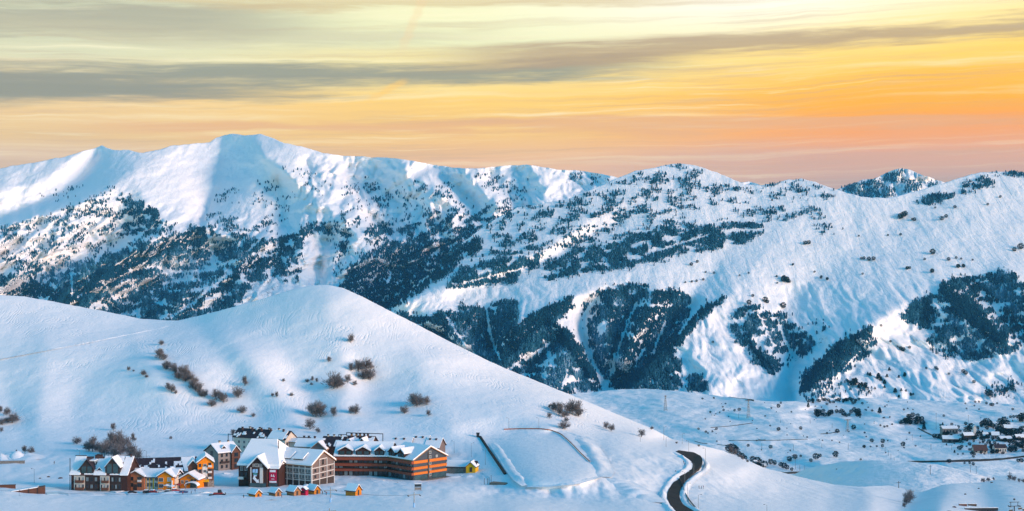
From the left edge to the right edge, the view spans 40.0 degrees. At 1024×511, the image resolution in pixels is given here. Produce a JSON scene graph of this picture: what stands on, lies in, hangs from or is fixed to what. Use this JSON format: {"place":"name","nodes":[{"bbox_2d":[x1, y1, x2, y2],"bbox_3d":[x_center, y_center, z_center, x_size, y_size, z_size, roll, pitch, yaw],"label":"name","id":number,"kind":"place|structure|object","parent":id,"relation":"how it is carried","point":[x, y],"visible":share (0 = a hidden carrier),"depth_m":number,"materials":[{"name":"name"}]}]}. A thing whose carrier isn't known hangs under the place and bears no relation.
{"place":"outdoors","nodes":[
{"label":"outdoors","id":0,"kind":"place"},
{"bbox_2d":[0,134,616,319],"bbox_3d":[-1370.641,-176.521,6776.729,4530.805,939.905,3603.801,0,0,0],"label":"mountain","id":1,"kind":"structure","parent":0,"point":[183,185],"depth_m":6672.56,"materials":[{"name":"snow"}]},
{"bbox_2d":[0,166,608,320],"bbox_3d":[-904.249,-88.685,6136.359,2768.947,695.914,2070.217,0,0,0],"label":"forest","id":2,"kind":"object","parent":1,"relation":"on","point":[109,270],"visible":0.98,"depth_m":5990.57,"materials":[{"name":"plant"}]},
{"bbox_2d":[0,285,1023,510],"bbox_3d":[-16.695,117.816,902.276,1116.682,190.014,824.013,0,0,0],"label":"hill","id":3,"kind":"structure","parent":0,"point":[57,400],"depth_m":933.57,"materials":[{"name":"snow"}]},
{"bbox_2d":[2,406,10,414],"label":"tree","id":4,"kind":"object","parent":3,"relation":"on","point":[5,411],"visible":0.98,"depth_m":943.71,"materials":[{"name":"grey plant"}]},
{"bbox_2d":[0,484,15,488],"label":"retaining wall","id":5,"kind":"structure","parent":3,"relation":"on","point":[13,486],"depth_m":675.58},
{"bbox_2d":[3,412,21,422],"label":"tree","id":6,"kind":"object","parent":3,"relation":"on","point":[12,417],"visible":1,"depth_m":927.93,"materials":[{"name":"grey plant"}]},
{"bbox_2d":[0,460,24,463],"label":"retaining wall","id":7,"kind":"structure","parent":3,"relation":"on","point":[8,462],"depth_m":793.50,"materials":[{"name":"concrete"}]},
{"bbox_2d":[0,451,45,460],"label":"snow bank","id":8,"kind":"structure","parent":3,"relation":"on","point":[17,455],"depth_m":815.45,"materials":[{"name":"snow"}]},
{"bbox_2d":[7,485,44,493],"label":"ramp","id":9,"kind":"structure","parent":3,"relation":"on","point":[38,489],"depth_m":656.84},
{"bbox_2d":[45,487,68,489],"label":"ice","id":10,"kind":"structure","parent":3,"relation":"on","point":[53,488],"depth_m":690.63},
{"bbox_2d":[47,491,67,494],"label":"ice","id":11,"kind":"structure","parent":3,"relation":"on","point":[56,492],"depth_m":664.69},
{"bbox_2d":[72,436,81,443],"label":"tree","id":12,"kind":"object","parent":3,"relation":"on","point":[78,440],"visible":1,"depth_m":863.17,"materials":[{"name":"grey plant"}]},
{"bbox_2d":[3,325,173,358],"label":"snow bank","id":13,"kind":"structure","parent":3,"relation":"on","point":[91,341],"depth_m":1057.60,"materials":[{"name":"snow"}]},
{"bbox_2d":[86,433,99,451],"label":"tree","id":14,"kind":"object","parent":3,"relation":"on","point":[91,442],"visible":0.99,"depth_m":832.60,"materials":[{"name":"grey plant"}]},
{"bbox_2d":[91,441,99,451],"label":"tree","id":15,"kind":"object","parent":3,"relation":"on","point":[95,447],"visible":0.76,"depth_m":831.09,"materials":[{"name":"grey plant"}]},
{"bbox_2d":[96,441,109,455],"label":"tree","id":16,"kind":"object","parent":3,"relation":"on","point":[102,448],"visible":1,"depth_m":813.72,"materials":[{"name":"grey plant"}]},
{"bbox_2d":[69,454,139,490],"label":"lodge","id":17,"kind":"structure","parent":3,"relation":"on","point":[98,472],"depth_m":686.00,"materials":[{"name":"wood"},{"name":"snow"},{"name":"glass"}]},
{"bbox_2d":[103,440,114,453],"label":"tree","id":18,"kind":"object","parent":3,"relation":"on","point":[109,443],"visible":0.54,"depth_m":823.22,"materials":[{"name":"grey plant"}]},
{"bbox_2d":[105,444,123,455],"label":"tree","id":19,"kind":"object","parent":3,"relation":"on","point":[115,453],"visible":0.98,"depth_m":810.42,"materials":[{"name":"grey plant"}]},
{"bbox_2d":[107,428,127,445],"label":"tree","id":20,"kind":"object","parent":3,"relation":"on","point":[115,438],"visible":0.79,"depth_m":841.82,"materials":[{"name":"grey plant"}]},
{"bbox_2d":[113,440,126,454],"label":"tree","id":21,"kind":"object","parent":3,"relation":"on","point":[124,448],"visible":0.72,"depth_m":819.80,"materials":[{"name":"grey plant"}]},
{"bbox_2d":[118,435,132,447],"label":"tree","id":22,"kind":"object","parent":3,"relation":"on","point":[123,436],"visible":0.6,"depth_m":845.17,"materials":[{"name":"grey plant"}]},
{"bbox_2d":[124,442,137,455],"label":"tree","id":23,"kind":"object","parent":3,"relation":"on","point":[131,448],"visible":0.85,"depth_m":802.66,"materials":[{"name":"grey plant"}]},
{"bbox_2d":[132,448,144,457],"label":"tree","id":24,"kind":"object","parent":3,"relation":"on","point":[137,454],"visible":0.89,"depth_m":800.87,"materials":[{"name":"grey plant"}]},
{"bbox_2d":[130,467,183,490],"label":"terrace house","id":25,"kind":"structure","parent":3,"relation":"on","point":[142,478],"depth_m":689.76,"materials":[{"name":"yellow wood"}]},
{"bbox_2d":[154,349,163,357],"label":"tree","id":26,"kind":"object","parent":3,"relation":"on","point":[158,353],"visible":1,"depth_m":1005.94,"materials":[{"name":"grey plant"}]},
{"bbox_2d":[136,456,196,473],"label":"long hall","id":27,"kind":"structure","parent":3,"relation":"on","point":[174,462],"depth_m":752.51,"materials":[{"name":"metal"}]},
{"bbox_2d":[167,384,175,392],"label":"tree","id":28,"kind":"object","parent":3,"relation":"on","point":[171,387],"visible":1,"depth_m":954.24,"materials":[{"name":"grey plant"}]},
{"bbox_2d":[69,490,277,500],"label":"snow bank","id":29,"kind":"structure","parent":3,"relation":"on","point":[227,495],"depth_m":660.88,"materials":[{"name":"snow"}]},
{"bbox_2d":[172,370,182,378],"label":"tree","id":30,"kind":"object","parent":3,"relation":"on","point":[177,375],"visible":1,"depth_m":969.08,"materials":[{"name":"grey plant"}]},
{"bbox_2d":[178,363,190,375],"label":"tree","id":31,"kind":"object","parent":3,"relation":"on","point":[183,369],"visible":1,"depth_m":972.75,"materials":[{"name":"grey plant"}]},
{"bbox_2d":[180,373,189,380],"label":"tree","id":32,"kind":"object","parent":3,"relation":"on","point":[185,377],"visible":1,"depth_m":966.78,"materials":[{"name":"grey plant"}]},
{"bbox_2d":[178,469,205,488],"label":"house","id":33,"kind":"structure","parent":3,"relation":"on","point":[195,478],"depth_m":693.40,"materials":[{"name":"paint"}]},
{"bbox_2d":[187,452,214,486],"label":"tower house","id":34,"kind":"structure","parent":3,"relation":"on","point":[203,463],"depth_m":700.96,"materials":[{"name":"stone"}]},
{"bbox_2d":[206,398,217,406],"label":"tree","id":35,"kind":"object","parent":3,"relation":"on","point":[213,401],"visible":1,"depth_m":942.06,"materials":[{"name":"grey plant"}]},
{"bbox_2d":[208,387,221,399],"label":"tree","id":36,"kind":"object","parent":3,"relation":"on","point":[216,393],"visible":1,"depth_m":950.49,"materials":[{"name":"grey plant"}]},
{"bbox_2d":[209,489,225,495],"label":"snow groomer","id":37,"kind":"object","parent":3,"relation":"on","point":[219,492],"visible":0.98,"depth_m":651.82,"materials":[{"name":"metal"}]},
{"bbox_2d":[203,440,241,470],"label":"chalet","id":38,"kind":"object","parent":3,"relation":"on","point":[226,455],"visible":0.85,"depth_m":776.93,"materials":[{"name":"white"}]},
{"bbox_2d":[218,392,227,401],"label":"tree","id":39,"kind":"object","parent":3,"relation":"on","point":[223,397],"visible":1,"depth_m":947.66,"materials":[{"name":"grey plant"}]},
{"bbox_2d":[214,473,233,478],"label":"snow bank","id":40,"kind":"structure","parent":3,"relation":"on","point":[222,475],"depth_m":752.33,"materials":[{"name":"snow"}]},
{"bbox_2d":[232,387,244,397],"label":"tree","id":41,"kind":"object","parent":3,"relation":"on","point":[238,392],"visible":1,"depth_m":954.11,"materials":[{"name":"grey plant"}]},
{"bbox_2d":[236,404,247,412],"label":"tree","id":42,"kind":"object","parent":3,"relation":"on","point":[241,409],"visible":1,"depth_m":933.65,"materials":[{"name":"grey plant"}]},
{"bbox_2d":[247,488,262,496],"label":"cabin","id":43,"kind":"object","parent":3,"relation":"on","point":[253,492],"visible":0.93,"depth_m":646.91,"materials":[{"name":"brown wood"}]},
{"bbox_2d":[237,438,287,487],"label":"house","id":44,"kind":"structure","parent":3,"relation":"on","point":[265,456],"depth_m":702.61,"materials":[{"name":"white"}]},
{"bbox_2d":[252,468,259,482],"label":"banner","id":45,"kind":"object","parent":44,"relation":"attached to","point":[255,475],"visible":1,"depth_m":697.34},
{"bbox_2d":[269,470,276,482],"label":"banner","id":46,"kind":"object","parent":44,"relation":"attached to","point":[272,476],"visible":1,"depth_m":698.41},
{"bbox_2d":[228,426,297,451],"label":"apartment block","id":47,"kind":"structure","parent":3,"relation":"on","point":[242,436],"depth_m":832.58,"materials":[{"name":"white glass"}]},
{"bbox_2d":[267,487,282,495],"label":"cabin","id":48,"kind":"object","parent":3,"relation":"on","point":[277,491],"visible":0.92,"depth_m":655.42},
{"bbox_2d":[285,485,301,495],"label":"cabin","id":49,"kind":"object","parent":3,"relation":"on","point":[291,490],"visible":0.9,"depth_m":660.28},
{"bbox_2d":[300,486,308,494],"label":"kiosk","id":50,"kind":"object","parent":3,"relation":"on","point":[304,489],"visible":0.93,"depth_m":662.61,"materials":[{"name":"red wood"}]},
{"bbox_2d":[303,418,316,429],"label":"tree","id":51,"kind":"object","parent":3,"relation":"on","point":[310,423],"visible":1,"depth_m":891.58,"materials":[{"name":"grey plant"}]},
{"bbox_2d":[284,447,336,484],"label":"guest house","id":52,"kind":"structure","parent":3,"relation":"on","point":[303,466],"depth_m":708.40,"materials":[{"name":"white paint"}]},
{"bbox_2d":[307,483,320,493],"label":"cabin","id":53,"kind":"object","parent":3,"relation":"on","point":[314,488],"visible":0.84,"depth_m":667.20,"materials":[{"name":"brown wood"}]},
{"bbox_2d":[306,399,327,416],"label":"tree","id":54,"kind":"object","parent":3,"relation":"on","point":[314,408],"visible":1,"depth_m":920.40,"materials":[{"name":"grey plant"}]},
{"bbox_2d":[314,402,326,416],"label":"tree","id":55,"kind":"object","parent":3,"relation":"on","point":[322,406],"visible":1,"depth_m":921.40,"materials":[{"name":"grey plant"}]},
{"bbox_2d":[321,370,344,389],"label":"tree","id":56,"kind":"object","parent":3,"relation":"on","point":[330,380],"visible":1,"depth_m":963.61,"materials":[{"name":"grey plant"}]},
{"bbox_2d":[330,405,336,415],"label":"tree","id":57,"kind":"object","parent":3,"relation":"on","point":[333,411],"visible":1,"depth_m":916.84,"materials":[{"name":"grey plant"}]},
{"bbox_2d":[294,432,382,455],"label":"apartment block","id":58,"kind":"structure","parent":3,"relation":"on","point":[327,443],"depth_m":799.69,"materials":[{"name":"white glass"}]},
{"bbox_2d":[332,376,345,388],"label":"tree","id":59,"kind":"object","parent":3,"relation":"on","point":[337,382],"visible":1,"depth_m":964.48,"materials":[{"name":"brown plant"}]},
{"bbox_2d":[326,483,362,489],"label":"snow bank","id":60,"kind":"structure","parent":3,"relation":"on","point":[337,486],"depth_m":697.39,"materials":[{"name":"snow"}]},
{"bbox_2d":[344,483,362,495],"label":"cabin","id":61,"kind":"object","parent":3,"relation":"on","point":[352,489],"visible":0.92,"depth_m":659.92,"materials":[{"name":"brown wood"}]},
{"bbox_2d":[350,403,360,413],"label":"tree","id":62,"kind":"object","parent":3,"relation":"on","point":[356,409],"visible":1,"depth_m":921.62,"materials":[{"name":"grey plant"}]},
{"bbox_2d":[352,359,363,371],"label":"tree","id":63,"kind":"object","parent":3,"relation":"on","point":[358,365],"visible":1,"depth_m":991.06,"materials":[{"name":"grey plant"}]},
{"bbox_2d":[358,370,370,378],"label":"tree","id":64,"kind":"object","parent":3,"relation":"on","point":[362,375],"visible":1,"depth_m":984.96,"materials":[{"name":"brown plant"}]},
{"bbox_2d":[358,365,375,379],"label":"tree","id":65,"kind":"object","parent":3,"relation":"on","point":[368,375],"visible":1,"depth_m":985.20,"materials":[{"name":"brown plant"}]},
{"bbox_2d":[362,358,374,368],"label":"tree","id":66,"kind":"object","parent":3,"relation":"on","point":[368,362],"visible":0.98,"depth_m":994.13,"materials":[{"name":"brown plant"}]},
{"bbox_2d":[365,479,405,484],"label":"snow bank","id":67,"kind":"structure","parent":3,"relation":"on","point":[385,481],"depth_m":720.71,"materials":[{"name":"snow"}]},
{"bbox_2d":[333,441,450,480],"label":"hotel","id":68,"kind":"structure","parent":3,"relation":"on","point":[409,461],"depth_m":744.80,"materials":[{"name":"orange stone"}]},
{"bbox_2d":[392,435,446,452],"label":"roof","id":69,"kind":"structure","parent":68,"relation":"attached to","point":[439,443],"depth_m":825.16,"materials":[{"name":"white"}]},
{"bbox_2d":[397,404,408,413],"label":"tree","id":70,"kind":"object","parent":3,"relation":"on","point":[405,409],"visible":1,"depth_m":920.98,"materials":[{"name":"brown plant"}]},
{"bbox_2d":[406,392,424,405],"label":"tree","id":71,"kind":"object","parent":3,"relation":"on","point":[417,399],"visible":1,"depth_m":932.23,"materials":[{"name":"brown plant"}]},
{"bbox_2d":[414,483,421,489],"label":"notice board","id":72,"kind":"object","parent":3,"relation":"on","point":[417,486],"visible":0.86,"depth_m":682.64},
{"bbox_2d":[422,394,430,404],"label":"tree","id":73,"kind":"object","parent":3,"relation":"on","point":[426,401],"visible":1,"depth_m":933.45,"materials":[{"name":"brown plant"}]},
{"bbox_2d":[447,475,474,478],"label":"snow bank","id":74,"kind":"structure","parent":3,"relation":"on","point":[462,476],"depth_m":746.05,"materials":[{"name":"snow"}]},
{"bbox_2d":[446,460,479,473],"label":"hut","id":75,"kind":"object","parent":3,"relation":"on","point":[460,466],"visible":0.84,"depth_m":762.74,"materials":[{"name":"wood"}]},
{"bbox_2d":[476,433,505,474],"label":"conveyor","id":76,"kind":"object","parent":3,"relation":"on","point":[492,455],"visible":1,"depth_m":813.49,"materials":[{"name":"metal"}]},
{"bbox_2d":[484,478,506,484],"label":"deck","id":77,"kind":"structure","parent":3,"relation":"on","point":[497,483],"depth_m":715.07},
{"bbox_2d":[488,442,526,485],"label":"snow bank","id":78,"kind":"structure","parent":3,"relation":"on","point":[509,468],"depth_m":762.66,"materials":[{"name":"snow"}]},
{"bbox_2d":[504,428,589,461],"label":"fence","id":79,"kind":"object","parent":3,"relation":"on","point":[550,430],"visible":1,"depth_m":887.38,"materials":[{"name":"wood"}]},
{"bbox_2d":[556,404,562,413],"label":"tree","id":80,"kind":"object","parent":3,"relation":"on","point":[560,411],"visible":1,"depth_m":931.17,"materials":[{"name":"brown plant"}]},
{"bbox_2d":[527,477,600,486],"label":"snow bank","id":81,"kind":"structure","parent":3,"relation":"on","point":[581,481],"depth_m":696.29,"materials":[{"name":"snow"}]},
{"bbox_2d":[557,419,570,428],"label":"tree","id":82,"kind":"object","parent":3,"relation":"on","point":[563,424],"visible":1,"depth_m":891.94,"materials":[{"name":"brown plant"}]},
{"bbox_2d":[563,399,577,411],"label":"tree","id":83,"kind":"object","parent":3,"relation":"on","point":[568,407],"visible":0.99,"depth_m":945.14,"materials":[{"name":"brown plant"}]},
{"bbox_2d":[568,400,586,415],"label":"tree","id":84,"kind":"object","parent":3,"relation":"on","point":[577,406],"visible":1,"depth_m":944.37,"materials":[{"name":"brown plant"}]},
{"bbox_2d":[575,436,613,476],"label":"snow bank","id":85,"kind":"structure","parent":3,"relation":"on","point":[599,460],"depth_m":787.52,"materials":[{"name":"snow"}]},
{"bbox_2d":[604,474,665,502],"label":"snow bank","id":86,"kind":"structure","parent":3,"relation":"on","point":[619,483],"depth_m":698.41,"materials":[{"name":"snow"}]},
{"bbox_2d":[659,452,692,510],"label":"snow bank","id":87,"kind":"structure","parent":3,"relation":"on","point":[663,492],"depth_m":744.82,"materials":[{"name":"snow"}]},
{"bbox_2d":[680,457,710,510],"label":"snow bank","id":88,"kind":"structure","parent":3,"relation":"on","point":[692,480],"depth_m":737.40,"materials":[{"name":"snow"}]},
{"bbox_2d":[902,494,910,504],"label":"tree","id":89,"kind":"object","parent":3,"relation":"on","point":[906,499],"visible":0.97,"depth_m":816.01,"materials":[{"name":"grey plant"}]},
{"bbox_2d":[902,489,916,502],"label":"tree","id":90,"kind":"object","parent":3,"relation":"on","point":[910,492],"visible":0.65,"depth_m":835.25,"materials":[{"name":"grey plant"}]},
{"bbox_2d":[964,507,997,510],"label":"ledge","id":91,"kind":"object","parent":3,"relation":"on","point":[983,508],"visible":1,"depth_m":732.02,"materials":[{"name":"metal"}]},
{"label":"lift pylon","id":92,"kind":"object","parent":3,"relation":"on","visible":0},
{"bbox_2d":[33,490,323,494],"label":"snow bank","id":93,"kind":"object","parent":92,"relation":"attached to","point":[169,494],"visible":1,"depth_m":634.83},
{"bbox_2d":[0,0,1023,189],"label":"sky","id":94,"kind":"structure","parent":0,"point":[835,94],"materials":[{"name":"orange"}]},
{"bbox_2d":[667,450,702,510],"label":"road","id":95,"kind":"structure","parent":0,"point":[673,494],"depth_m":742.08,"materials":[{"name":"asphalt"}]},
{"bbox_2d":[387,163,1023,403],"bbox_3d":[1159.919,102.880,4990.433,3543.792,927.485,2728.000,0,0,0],"label":"mountain","id":96,"kind":"structure","parent":0,"point":[886,288],"depth_m":4727.34,"materials":[{"name":"snow"}]},
{"bbox_2d":[388,163,1023,400],"bbox_3d":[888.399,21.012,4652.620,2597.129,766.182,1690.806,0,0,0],"label":"forest","id":97,"kind":"object","parent":96,"relation":"on","point":[967,307],"visible":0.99,"depth_m":4431.31,"materials":[{"name":"plant"}]},
{"bbox_2d":[685,195,1023,396],"bbox_3d":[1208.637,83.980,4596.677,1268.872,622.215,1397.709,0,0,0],"label":"forest","id":98,"kind":"object","parent":96,"relation":"on","point":[932,251],"visible":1,"depth_m":4576.49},
{"bbox_2d":[570,389,1023,479],"bbox_3d":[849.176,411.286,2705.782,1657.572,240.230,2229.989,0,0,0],"label":"valley","id":99,"kind":"structure","parent":0,"point":[687,413],"depth_m":2483.36,"materials":[{"name":"snow"}]},
{"bbox_2d":[729,439,803,440],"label":"track","id":100,"kind":"structure","parent":99,"relation":"on","point":[764,440],"depth_m":2249.93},
{"bbox_2d":[707,397,1023,457],"bbox_3d":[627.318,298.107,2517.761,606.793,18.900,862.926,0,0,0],"label":"forest","id":101,"kind":"object","parent":99,"relation":"on","point":[943,433],"visible":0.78,"depth_m":2316.51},
{"bbox_2d":[939,426,957,434],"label":"house","id":102,"kind":"structure","parent":99,"relation":"on","point":[951,429],"depth_m":2362.78,"materials":[{"name":"white"}]},
{"bbox_2d":[941,435,960,442],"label":"house","id":103,"kind":"structure","parent":99,"relation":"on","point":[946,438],"depth_m":2277.75,"materials":[{"name":"white"}]},
{"bbox_2d":[961,432,973,440],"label":"house","id":104,"kind":"structure","parent":99,"relation":"on","point":[969,435],"depth_m":2270.78,"materials":[{"name":"white"}]},
{"bbox_2d":[971,445,987,453],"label":"house","id":105,"kind":"structure","parent":99,"relation":"on","point":[978,448],"depth_m":2145.68,"materials":[{"name":"brown"}]},
{"bbox_2d":[981,418,992,425],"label":"tree","id":106,"kind":"object","parent":99,"relation":"on","point":[984,419],"visible":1,"depth_m":2441.42,"materials":[{"name":"black plant"}]},
{"bbox_2d":[990,431,999,438],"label":"house","id":107,"kind":"structure","parent":99,"relation":"on","point":[994,434],"depth_m":2280.19,"materials":[{"name":"white"}]},
{"bbox_2d":[992,444,1006,452],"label":"house","id":108,"kind":"structure","parent":99,"relation":"on","point":[1001,447],"depth_m":2147.00,"materials":[{"name":"white paint"}]},
{"bbox_2d":[997,436,1012,441],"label":"house","id":109,"kind":"structure","parent":99,"relation":"on","point":[1009,438],"depth_m":2244.90,"materials":[{"name":"white"}]},
{"bbox_2d":[1003,424,1012,430],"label":"house","id":110,"kind":"structure","parent":99,"relation":"on","point":[1008,426],"depth_m":2380.22,"materials":[{"name":"white"}]},
{"bbox_2d":[742,168,944,197],"bbox_3d":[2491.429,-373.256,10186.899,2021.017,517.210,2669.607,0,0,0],"label":"mountain","id":111,"kind":"structure","parent":0,"point":[907,175],"depth_m":9928.46,"materials":[{"name":"snow"}]},
{"bbox_2d":[841,168,937,197],"bbox_3d":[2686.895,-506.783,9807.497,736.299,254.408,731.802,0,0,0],"label":"forest","id":112,"kind":"object","parent":111,"relation":"on","point":[869,190],"visible":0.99,"depth_m":9828.51,"materials":[{"name":"plant"}]},
{"bbox_2d":[793,460,992,491],"bbox_3d":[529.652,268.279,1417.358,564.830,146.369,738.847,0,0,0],"label":"hill","id":113,"kind":"structure","parent":0,"point":[914,476],"depth_m":1297.25,"materials":[{"name":"snow"}]},
{"bbox_2d":[909,456,1023,462],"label":"road","id":114,"kind":"structure","parent":0,"point":[971,460],"depth_m":2047.97,"materials":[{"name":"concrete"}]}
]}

